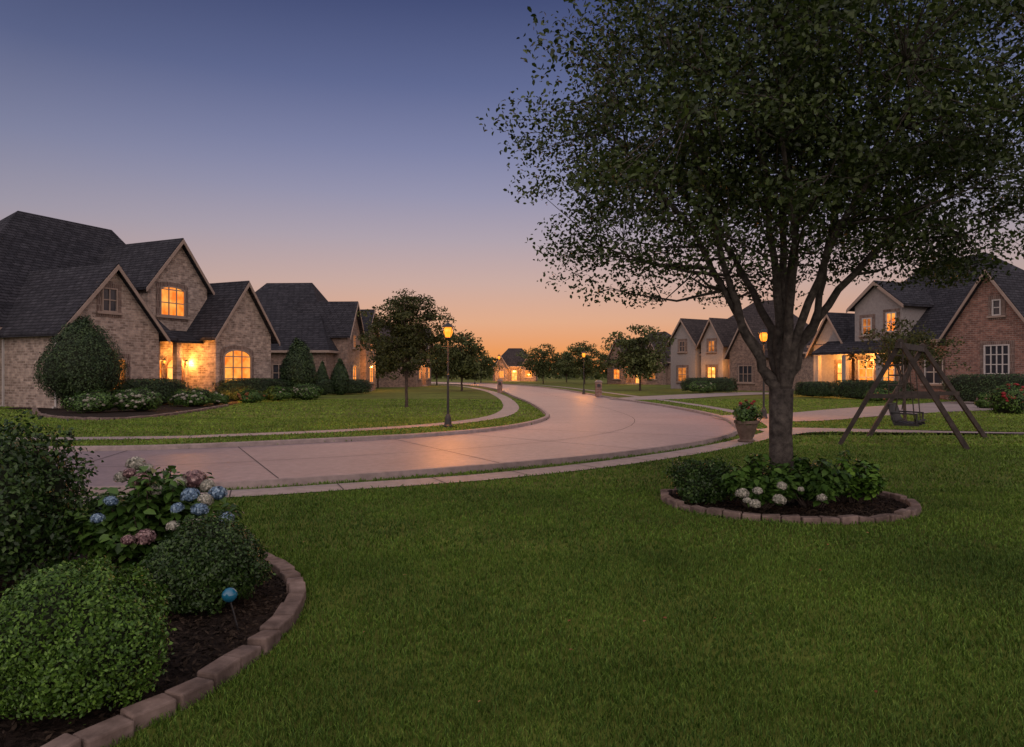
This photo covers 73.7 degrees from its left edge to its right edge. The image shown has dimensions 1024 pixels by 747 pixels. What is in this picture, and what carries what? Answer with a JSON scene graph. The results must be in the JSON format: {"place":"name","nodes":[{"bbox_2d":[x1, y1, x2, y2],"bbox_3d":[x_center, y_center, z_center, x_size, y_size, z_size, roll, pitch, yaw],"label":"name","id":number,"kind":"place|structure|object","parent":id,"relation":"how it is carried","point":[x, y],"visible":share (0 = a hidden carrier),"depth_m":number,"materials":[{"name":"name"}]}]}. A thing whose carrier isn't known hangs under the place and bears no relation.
{"place":"outdoors","nodes":[
{"label":"outdoors","id":0,"kind":"place"},
{"bbox_2d":[19,384,518,439],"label":"sidewalk","id":1,"kind":"structure","parent":0,"point":[510,406],"depth_m":20.93,"materials":[{"name":"concrete"}]},
{"bbox_2d":[48,382,734,486],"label":"road","id":2,"kind":"structure","parent":0,"point":[578,419],"depth_m":15.65,"materials":[{"name":"concrete"}]},
{"bbox_2d":[75,384,713,477],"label":"road joints","id":3,"kind":"object","parent":2,"relation":"on","point":[431,447],"visible":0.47,"depth_m":15.61,"materials":[{"name":"grey concrete"}]},
{"bbox_2d":[582,351,585,393],"bbox_3d":[5.888,-0.115,56.000,0.389,3.629,0.389,0,0,22],"label":"street lamp","id":4,"kind":"object","parent":2,"relation":"on","point":[583,356],"visible":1,"depth_m":55.97,"materials":[{"name":"black metal"}]},
{"bbox_2d":[65,384,768,500],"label":"sidewalk","id":5,"kind":"structure","parent":0,"point":[446,479],"depth_m":11.40,"materials":[{"name":"concrete"}]},
{"bbox_2d":[732,399,764,441],"bbox_3d":[5.815,1.167,16.900,0.736,1.067,0.786,0,0,0],"label":"flower planter","id":6,"kind":"object","parent":5,"relation":"on","point":[746,416],"visible":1,"depth_m":16.72,"materials":[{"name":"stone"}]},
{"bbox_2d":[0,374,1023,746],"bbox_3d":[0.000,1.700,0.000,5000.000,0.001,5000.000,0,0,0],"label":"ground","id":7,"kind":"structure","parent":0,"point":[432,392],"depth_m":4.94,"materials":[{"name":"green plant"}]},
{"bbox_2d":[5,401,238,417],"bbox_3d":[-19.290,1.688,34.425,10.814,0.001,19.151,0,0,0],"label":"mulch bed","id":8,"kind":"object","parent":7,"relation":"on","point":[172,408],"visible":0.54,"depth_m":30.32,"materials":[{"name":"brown wood"}]},
{"bbox_2d":[32,312,129,408],"bbox_3d":[-20.881,-0.515,33.168,4.051,4.862,4.292,0,0,-37],"label":"conical evergreen","id":9,"kind":"object","parent":8,"relation":"on","point":[81,356],"visible":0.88,"depth_m":32.03,"materials":[{"name":"green plant"}]},
{"bbox_2d":[58,388,120,412],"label":"flowering bush","id":10,"kind":"object","parent":8,"relation":"on","point":[94,400],"visible":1,"depth_m":29.03,"materials":[{"name":"green plant"}]},
{"bbox_2d":[32,404,228,419],"bbox_3d":[-16.588,1.650,29.245,8.471,0.141,9.632,0,0,-24],"label":"brick edging","id":11,"kind":"object","parent":8,"relation":"on","point":[34,410],"visible":0.76,"depth_m":26.38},
{"bbox_2d":[113,387,164,410],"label":"flowering bush","id":12,"kind":"object","parent":8,"relation":"on","point":[139,399],"visible":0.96,"depth_m":30.03,"materials":[{"name":"green plant"}]},
{"bbox_2d":[113,378,191,404],"bbox_3d":[-19.091,0.970,36.225,1.580,1.508,4.380,0,0,24],"label":"clipped hedge","id":13,"kind":"object","parent":8,"relation":"on","point":[164,387],"visible":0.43,"depth_m":36.05,"materials":[{"name":"green plant"}]},
{"bbox_2d":[166,387,216,406],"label":"flowering bush","id":14,"kind":"object","parent":8,"relation":"on","point":[196,396],"visible":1,"depth_m":34.53,"materials":[{"name":"green plant"}]},
{"bbox_2d":[209,392,230,404],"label":"flowering bush","id":15,"kind":"object","parent":8,"relation":"on","point":[221,399],"visible":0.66,"depth_m":36.76,"materials":[{"name":"green plant"}]},
{"bbox_2d":[212,377,291,399],"bbox_3d":[-16.277,0.971,43.451,1.526,1.470,6.228,0,0,27],"label":"clipped hedge","id":16,"kind":"object","parent":8,"relation":"on","point":[229,388],"visible":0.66,"depth_m":42.14,"materials":[{"name":"green plant"}]},
{"bbox_2d":[0,211,279,407],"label":"stone brick house","id":17,"kind":"structure","parent":7,"relation":"on","point":[162,309],"depth_m":40.02,"materials":[{"name":"beige brick"}]},
{"bbox_2d":[96,283,122,317],"bbox_3d":[-20.752,-3.796,35.232,0.140,1.730,1.410,0,0,24],"label":"window","id":18,"kind":"structure","parent":17,"relation":"in","point":[109,297],"depth_m":35.23,"materials":[{"name":"clear glass"}]},
{"bbox_2d":[104,354,129,394],"bbox_3d":[-20.598,0.075,35.580,0.140,2.230,1.660,0,0,24],"label":"window","id":19,"kind":"structure","parent":17,"relation":"in","point":[126,358],"depth_m":36.05,"materials":[{"name":"orange"}]},
{"bbox_2d":[160,360,162,378],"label":"window","id":20,"kind":"structure","parent":17,"relation":"in","point":[161,361],"depth_m":40.35,"materials":[{"name":"yellow"}]},
{"bbox_2d":[155,282,189,321],"bbox_3d":[-20.391,-4.335,41.055,0.140,2.280,2.310,0,0,24],"label":"window","id":21,"kind":"structure","parent":17,"relation":"in","point":[171,298],"depth_m":41.02,"materials":[{"name":"yellow"}]},
{"bbox_2d":[163,354,184,381],"bbox_3d":[-20.369,0.330,41.158,0.100,2.980,1.630,0,0,24],"label":"front door","id":22,"kind":"structure","parent":17,"relation":"in","point":[168,366],"depth_m":40.89,"materials":[{"name":"yellow wood"}]},
{"bbox_2d":[220,346,253,382],"bbox_3d":[-17.149,-0.250,42.661,0.100,2.980,2.730,0,0,24],"label":"window","id":23,"kind":"structure","parent":17,"relation":"in","point":[236,362],"depth_m":42.61,"materials":[{"name":"yellow"}]},
{"bbox_2d":[0,534,287,746],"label":"garden mulch","id":24,"kind":"object","parent":7,"relation":"on","point":[58,720],"depth_m":4.14,"materials":[{"name":"brown wood"}]},
{"bbox_2d":[0,409,103,592],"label":"dark shrub","id":25,"kind":"object","parent":24,"relation":"on","point":[36,512],"visible":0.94,"depth_m":5.25,"materials":[{"name":"green plant"}]},
{"bbox_2d":[0,554,176,724],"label":"boxwood shrub","id":26,"kind":"object","parent":24,"relation":"on","point":[71,633],"visible":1,"depth_m":3.26,"materials":[{"name":"green plant"}]},
{"bbox_2d":[58,456,250,572],"bbox_3d":[-2.981,1.218,5.754,1.489,0.980,1.410,0,0,0],"label":"hydrangea","id":27,"kind":"object","parent":24,"relation":"on","point":[125,530],"visible":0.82,"depth_m":5.49,"materials":[{"name":"green plant"}]},
{"bbox_2d":[41,527,305,746],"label":"brick edging","id":28,"kind":"object","parent":24,"relation":"on","point":[214,673],"visible":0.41,"depth_m":3.63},
{"bbox_2d":[134,510,276,616],"bbox_3d":[-2.251,1.357,4.995,0.901,0.675,0.819,0,0,-40],"label":"boxwood shrub","id":29,"kind":"object","parent":24,"relation":"on","point":[197,564],"visible":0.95,"depth_m":4.79,"materials":[{"name":"green plant"}]},
{"bbox_2d":[221,587,238,629],"bbox_3d":[-1.861,1.557,4.500,0.100,0.290,0.100,0,0,42],"label":"blue glass gazing ball","id":30,"kind":"object","parent":24,"relation":"on","point":[229,595],"visible":0.96,"depth_m":4.48,"materials":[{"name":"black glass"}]},
{"bbox_2d":[232,388,267,402],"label":"flowering bush","id":31,"kind":"object","parent":7,"relation":"on","point":[248,395],"visible":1,"depth_m":39.12,"materials":[{"name":"green plant"}]},
{"bbox_2d":[1,383,549,450],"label":"kerb","id":32,"kind":"structure","parent":7,"relation":"on","point":[249,443],"depth_m":16.65,"materials":[{"name":"concrete"}]},
{"bbox_2d":[263,385,292,400],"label":"flowering bush","id":33,"kind":"object","parent":7,"relation":"on","point":[274,393],"visible":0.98,"depth_m":41.67,"materials":[{"name":"green plant"}]},
{"bbox_2d":[279,337,318,397],"bbox_3d":[-14.668,-0.289,46.977,2.679,4.480,3.064,0,0,-33],"label":"conical evergreen","id":34,"kind":"object","parent":7,"relation":"on","point":[297,366],"visible":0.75,"depth_m":46.26,"materials":[{"name":"green plant"}]},
{"bbox_2d":[290,383,323,399],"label":"flowering bush","id":35,"kind":"object","parent":7,"relation":"on","point":[306,391],"visible":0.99,"depth_m":43.02,"materials":[{"name":"green plant"}]},
{"bbox_2d":[255,283,379,390],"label":"hipped brick house","id":36,"kind":"structure","parent":7,"relation":"on","point":[318,323],"depth_m":60.86,"materials":[{"name":"grey"}]},
{"bbox_2d":[271,361,281,380],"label":"window","id":37,"kind":"structure","parent":36,"relation":"in","point":[275,365],"depth_m":57.69,"materials":[{"name":"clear glass"}]},
{"bbox_2d":[351,362,356,379],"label":"window","id":38,"kind":"structure","parent":36,"relation":"in","point":[353,366],"depth_m":61.56,"materials":[{"name":"orange glass"}]},
{"bbox_2d":[352,332,357,350],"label":"window","id":39,"kind":"structure","parent":36,"relation":"in","point":[354,335],"depth_m":61.65,"materials":[{"name":"black"}]},
{"bbox_2d":[368,363,374,384],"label":"window","id":40,"kind":"structure","parent":36,"relation":"in","point":[370,366],"depth_m":68.29,"materials":[{"name":"orange"}]},
{"bbox_2d":[315,360,328,394],"bbox_3d":[-15.036,0.373,53.989,1.297,2.841,1.267,0,0,-26],"label":"conical evergreen","id":41,"kind":"object","parent":7,"relation":"on","point":[322,373],"visible":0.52,"depth_m":53.69,"materials":[{"name":"green plant"}]},
{"bbox_2d":[330,358,349,394],"bbox_3d":[-13.606,0.316,54.040,1.529,3.170,1.600,0,0,-26],"label":"conical evergreen","id":42,"kind":"object","parent":7,"relation":"on","point":[339,378],"visible":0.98,"depth_m":53.60,"materials":[{"name":"green plant"}]},
{"bbox_2d":[314,379,371,393],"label":"clipped hedge","id":43,"kind":"object","parent":7,"relation":"on","point":[356,386],"visible":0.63,"depth_m":55.08,"materials":[{"name":"green plant"}]},
{"bbox_2d":[376,335,402,387],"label":"background tree","id":44,"kind":"object","parent":7,"relation":"on","point":[378,373],"visible":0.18,"depth_m":77.70,"materials":[{"name":"green plant"}]},
{"bbox_2d":[376,320,433,386],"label":"gabled brick house","id":45,"kind":"structure","parent":7,"relation":"on","point":[422,378],"depth_m":85.98,"materials":[{"name":"brown brick"}]},
{"bbox_2d":[418,365,421,380],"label":"window","id":46,"kind":"structure","parent":45,"relation":"in","point":[419,372],"depth_m":87.86,"materials":[{"name":"orange glass"}]},
{"bbox_2d":[427,366,429,379],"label":"window","id":47,"kind":"structure","parent":45,"relation":"in","point":[428,369],"depth_m":93.90,"materials":[{"name":"orange"}]},
{"bbox_2d":[355,288,456,407],"bbox_3d":[-5.256,-1.294,34.348,5.156,6.088,4.919,0,0,-17],"label":"street tree","id":48,"kind":"object","parent":7,"relation":"on","point":[410,343],"visible":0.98,"depth_m":33.56,"materials":[{"name":"green plant"}]},
{"bbox_2d":[79,382,737,494],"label":"kerb","id":49,"kind":"structure","parent":7,"relation":"on","point":[356,476],"depth_m":11.85,"materials":[{"name":"concrete"}]},
{"bbox_2d":[431,344,457,384],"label":"background tree","id":50,"kind":"object","parent":7,"relation":"on","point":[434,371],"visible":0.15,"depth_m":99.62,"materials":[{"name":"green plant"}]},
{"bbox_2d":[442,321,453,427],"bbox_3d":[-2.025,0.003,21.600,0.389,3.394,0.389,0,0,22],"label":"street lamp","id":51,"kind":"object","parent":7,"relation":"on","point":[448,330],"visible":0.99,"depth_m":21.55,"materials":[{"name":"black metal"}]},
{"bbox_2d":[429,329,488,390],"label":"background tree","id":52,"kind":"object","parent":7,"relation":"on","point":[462,359],"visible":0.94,"depth_m":65.04,"materials":[{"name":"green plant"}]},
{"bbox_2d":[474,352,502,382],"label":"background tree","id":53,"kind":"object","parent":7,"relation":"on","point":[484,361],"visible":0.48,"depth_m":123.77,"materials":[{"name":"green plant"}]},
{"bbox_2d":[497,379,502,392],"bbox_3d":[-1.064,1.090,60.000,0.540,1.220,0.540,0,0,0],"label":"brick mailbox","id":54,"kind":"object","parent":7,"relation":"on","point":[499,385],"visible":1,"depth_m":59.78,"materials":[{"name":"brick"}]},
{"bbox_2d":[492,348,537,380],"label":"street end house","id":55,"kind":"structure","parent":7,"relation":"on","point":[511,370],"depth_m":149.96,"materials":[{"name":"beige brick"}]},
{"bbox_2d":[497,370,504,378],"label":"window","id":56,"kind":"structure","parent":55,"relation":"in","point":[500,373],"depth_m":148.95,"materials":[{"name":"orange"}]},
{"bbox_2d":[510,369,517,380],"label":"door","id":57,"kind":"structure","parent":55,"relation":"in","point":[513,372],"depth_m":149.94,"materials":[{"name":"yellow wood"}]},
{"bbox_2d":[524,369,532,378],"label":"window","id":58,"kind":"structure","parent":55,"relation":"in","point":[527,375],"depth_m":148.95,"materials":[{"name":"orange"}]},
{"bbox_2d":[431,347,610,379],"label":"wood","id":59,"kind":"object","parent":7,"relation":"on","point":[599,375],"visible":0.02,"depth_m":191.23,"materials":[{"name":"green plant"}]},
{"bbox_2d":[516,343,564,383],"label":"background tree","id":60,"kind":"object","parent":7,"relation":"on","point":[541,366],"visible":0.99,"depth_m":111.11,"materials":[{"name":"green plant"}]},
{"bbox_2d":[551,351,581,381],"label":"background tree","id":61,"kind":"object","parent":7,"relation":"on","point":[564,371],"visible":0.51,"depth_m":128.99,"materials":[{"name":"green plant"}]},
{"bbox_2d":[557,340,610,383],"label":"background tree","id":62,"kind":"object","parent":7,"relation":"on","point":[589,363],"visible":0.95,"depth_m":107.10,"materials":[{"name":"green plant"}]},
{"bbox_2d":[595,380,601,396],"bbox_3d":[6.335,1.090,50.000,0.540,1.220,0.540,0,0,0],"label":"brick mailbox","id":63,"kind":"object","parent":7,"relation":"on","point":[598,388],"visible":0.96,"depth_m":49.78,"materials":[{"name":"brick"}]},
{"bbox_2d":[303,476,897,701],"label":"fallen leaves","id":64,"kind":"object","parent":7,"relation":"on","point":[876,691],"visible":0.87,"depth_m":4.62,"materials":[{"name":"brown plant"}]},
{"bbox_2d":[596,343,611,373],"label":"background tree","id":65,"kind":"object","parent":7,"relation":"on","point":[597,365],"visible":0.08,"depth_m":117.71,"materials":[{"name":"green plant"}]},
{"bbox_2d":[605,332,670,384],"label":"dark roof house","id":66,"kind":"structure","parent":7,"relation":"on","point":[615,375],"depth_m":107.53,"materials":[{"name":"beige brick"}]},
{"bbox_2d":[612,368,620,380],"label":"window","id":67,"kind":"structure","parent":66,"relation":"in","point":[616,373],"depth_m":109.00,"materials":[{"name":"orange"}]},
{"bbox_2d":[634,375,641,383],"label":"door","id":68,"kind":"structure","parent":66,"relation":"in","point":[636,380],"depth_m":107.10,"materials":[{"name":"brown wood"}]},
{"bbox_2d":[646,373,656,380],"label":"window","id":69,"kind":"structure","parent":66,"relation":"in","point":[654,377],"depth_m":103.30,"materials":[{"name":"orange"}]},
{"bbox_2d":[601,324,676,390],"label":"background tree","id":70,"kind":"object","parent":7,"relation":"on","point":[640,362],"visible":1,"depth_m":67.00,"materials":[{"name":"green plant"}]},
{"bbox_2d":[687,380,716,392],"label":"flowering bush","id":71,"kind":"object","parent":7,"relation":"on","point":[703,386],"visible":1,"depth_m":57.45,"materials":[{"name":"green plant"}]},
{"bbox_2d":[680,377,739,392],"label":"clipped hedge","id":72,"kind":"object","parent":7,"relation":"on","point":[725,384],"visible":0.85,"depth_m":59.41,"materials":[{"name":"green plant"}]},
{"bbox_2d":[665,300,815,390],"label":"pale gabled house","id":73,"kind":"structure","parent":7,"relation":"on","point":[713,347],"depth_m":72.18,"materials":[{"name":"beige brick"}]},
{"bbox_2d":[675,365,688,383],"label":"window","id":74,"kind":"structure","parent":73,"relation":"in","point":[682,371],"depth_m":75.82,"materials":[{"name":"orange"}]},
{"bbox_2d":[677,339,686,353],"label":"window","id":75,"kind":"structure","parent":73,"relation":"in","point":[682,343],"depth_m":75.67,"materials":[{"name":"clear glass"}]},
{"bbox_2d":[706,338,716,353],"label":"window","id":76,"kind":"structure","parent":73,"relation":"in","point":[711,342],"depth_m":72.33,"materials":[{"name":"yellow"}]},
{"bbox_2d":[705,364,717,377],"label":"front door","id":77,"kind":"structure","parent":73,"relation":"in","point":[711,370],"depth_m":72.38,"materials":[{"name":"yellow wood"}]},
{"bbox_2d":[737,363,754,384],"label":"window","id":78,"kind":"structure","parent":73,"relation":"in","point":[745,371],"depth_m":67.38,"materials":[{"name":"grey glass"}]},
{"bbox_2d":[475,0,1023,503],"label":"shade tree","id":79,"kind":"object","parent":7,"relation":"on","point":[783,124],"visible":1,"depth_m":7.88,"materials":[{"name":"green plant"}]},
{"bbox_2d":[758,326,767,418],"bbox_3d":[9.401,-0.030,25.500,0.389,3.461,0.389,0,0,22],"label":"street lamp","id":80,"kind":"object","parent":7,"relation":"on","point":[763,336],"visible":0.69,"depth_m":25.45,"materials":[{"name":"black metal"}]},
{"bbox_2d":[670,492,908,519],"bbox_3d":[3.600,1.688,9.000,3.120,0.001,2.520,0,0,0],"label":"mulch bed","id":81,"kind":"object","parent":7,"relation":"on","point":[819,510],"visible":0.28,"depth_m":8.54,"materials":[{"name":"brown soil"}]},
{"bbox_2d":[663,455,736,504],"bbox_3d":[2.542,1.393,9.019,1.037,0.630,0.916,0,0,0],"label":"boxwood shrub","id":82,"kind":"object","parent":81,"relation":"on","point":[696,482],"visible":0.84,"depth_m":8.80,"materials":[{"name":"green plant"}]},
{"bbox_2d":[716,453,800,510],"bbox_3d":[3.063,1.349,8.383,0.983,0.716,1.035,0,0,0],"label":"hydrangea","id":83,"kind":"object","parent":81,"relation":"on","point":[750,484],"visible":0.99,"depth_m":8.35,"materials":[{"name":"green plant"}]},
{"bbox_2d":[781,455,852,508],"bbox_3d":[3.766,1.377,8.477,0.932,0.659,1.072,0,0,0],"label":"hydrangea","id":84,"kind":"object","parent":81,"relation":"on","point":[820,483],"visible":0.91,"depth_m":8.45,"materials":[{"name":"green plant"}]},
{"bbox_2d":[827,450,889,504],"bbox_3d":[4.371,1.361,8.864,0.866,0.692,0.810,0,0,0],"label":"leafy plant","id":85,"kind":"object","parent":81,"relation":"on","point":[867,482],"visible":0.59,"depth_m":8.68,"materials":[{"name":"green plant"}]},
{"bbox_2d":[660,486,921,524],"bbox_3d":[3.606,1.663,8.995,3.230,0.115,2.626,0,0,0],"label":"brick edging","id":86,"kind":"object","parent":7,"relation":"on","point":[914,507],"visible":0.46,"depth_m":7.96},
{"bbox_2d":[794,381,835,396],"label":"clipped hedge","id":87,"kind":"object","parent":7,"relation":"on","point":[818,388],"visible":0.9,"depth_m":47.93,"materials":[{"name":"green plant"}]},
{"bbox_2d":[831,379,915,399],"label":"clipped hedge","id":88,"kind":"object","parent":7,"relation":"on","point":[854,389],"visible":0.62,"depth_m":44.25,"materials":[{"name":"green plant"}]},
{"bbox_2d":[862,388,891,401],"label":"flowering bush","id":89,"kind":"object","parent":7,"relation":"on","point":[880,391],"visible":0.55,"depth_m":39.61,"materials":[{"name":"green plant"}]},
{"bbox_2d":[845,317,970,419],"bbox_3d":[13.099,-0.068,22.331,3.390,3.636,4.054,0,0,42],"label":"tree","id":90,"kind":"object","parent":7,"relation":"on","point":[934,351],"visible":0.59,"depth_m":22.19,"materials":[{"name":"green plant"}]},
{"bbox_2d":[837,338,987,449],"bbox_3d":[10.062,0.476,17.020,2.628,2.562,4.405,0,0,40],"label":"swing set","id":91,"kind":"object","parent":7,"relation":"on","point":[897,419],"visible":0.98,"depth_m":16.10,"materials":[{"name":"wood"}]},
{"bbox_2d":[806,253,1023,400],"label":"brick gable house","id":92,"kind":"structure","parent":7,"relation":"on","point":[985,321],"depth_m":46.58,"materials":[{"name":"brown brick"}]},
{"bbox_2d":[834,359,851,384],"bbox_3d":[24.925,0.380,51.515,0.179,2.880,1.660,0,0,-23],"label":"door","id":93,"kind":"structure","parent":92,"relation":"in","point":[837,363],"depth_m":51.83,"materials":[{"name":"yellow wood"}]},
{"bbox_2d":[856,356,875,379],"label":"window","id":94,"kind":"structure","parent":92,"relation":"in","point":[868,373],"depth_m":49.44,"materials":[{"name":"yellow"}]},
{"bbox_2d":[858,314,874,338],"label":"window","id":95,"kind":"structure","parent":92,"relation":"in","point":[866,322],"depth_m":49.36,"materials":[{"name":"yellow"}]},
{"bbox_2d":[882,308,899,335],"bbox_3d":[26.404,-3.581,47.564,0.140,1.830,1.360,0,0,-23],"label":"window","id":96,"kind":"structure","parent":92,"relation":"in","point":[888,314],"depth_m":47.63,"materials":[{"name":"yellow"}]},
{"bbox_2d":[883,358,898,381],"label":"window","id":97,"kind":"structure","parent":92,"relation":"in","point":[893,370],"depth_m":47.53,"materials":[{"name":"yellow"}]},
{"bbox_2d":[920,356,945,387],"bbox_3d":[28.004,-0.100,45.326,0.140,2.080,1.860,0,0,-23],"label":"window","id":98,"kind":"structure","parent":92,"relation":"in","point":[929,372],"depth_m":45.34,"materials":[{"name":"clear glass"}]},
{"bbox_2d":[986,295,1006,319],"bbox_3d":[28.540,-3.891,40.220,0.140,1.430,1.060,0,0,-23],"label":"window","id":99,"kind":"structure","parent":92,"relation":"in","point":[997,303],"depth_m":40.21,"materials":[{"name":"clear glass"}]},
{"bbox_2d":[980,340,1014,375],"bbox_3d":[28.540,-0.826,40.220,0.140,2.230,2.010,0,0,-23],"label":"window","id":100,"kind":"structure","parent":92,"relation":"in","point":[998,356],"depth_m":40.21,"materials":[{"name":"black glass"}]},
{"bbox_2d":[939,373,1023,401],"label":"clipped hedge","id":101,"kind":"object","parent":7,"relation":"on","point":[969,388],"visible":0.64,"depth_m":37.50,"materials":[{"name":"green plant"}]},
{"bbox_2d":[974,392,991,407],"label":"shrub","id":102,"kind":"object","parent":7,"relation":"on","point":[979,402],"visible":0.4,"depth_m":32.90,"materials":[{"name":"green plant"}]},
{"bbox_2d":[982,381,1023,413],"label":"flowering bush","id":103,"kind":"object","parent":7,"relation":"on","point":[1008,398],"visible":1,"depth_m":28.72,"materials":[{"name":"green plant"}]},
{"bbox_2d":[0,0,1023,370],"label":"sky","id":104,"kind":"structure","parent":0,"point":[340,147],"materials":[{"name":"blue"}]},
{"bbox_2d":[611,392,768,399],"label":"driveway","id":105,"kind":"structure","parent":0,"point":[685,396],"depth_m":51.88,"materials":[{"name":"concrete"}]},
{"bbox_2d":[713,401,1023,421],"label":"driveway","id":106,"kind":"structure","parent":0,"point":[837,414],"depth_m":30.11,"materials":[{"name":"concrete"}]},
{"bbox_2d":[756,428,1023,434],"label":"garden path","id":107,"kind":"structure","parent":0,"point":[797,431],"depth_m":19.77,"materials":[{"name":"concrete"}]}
]}

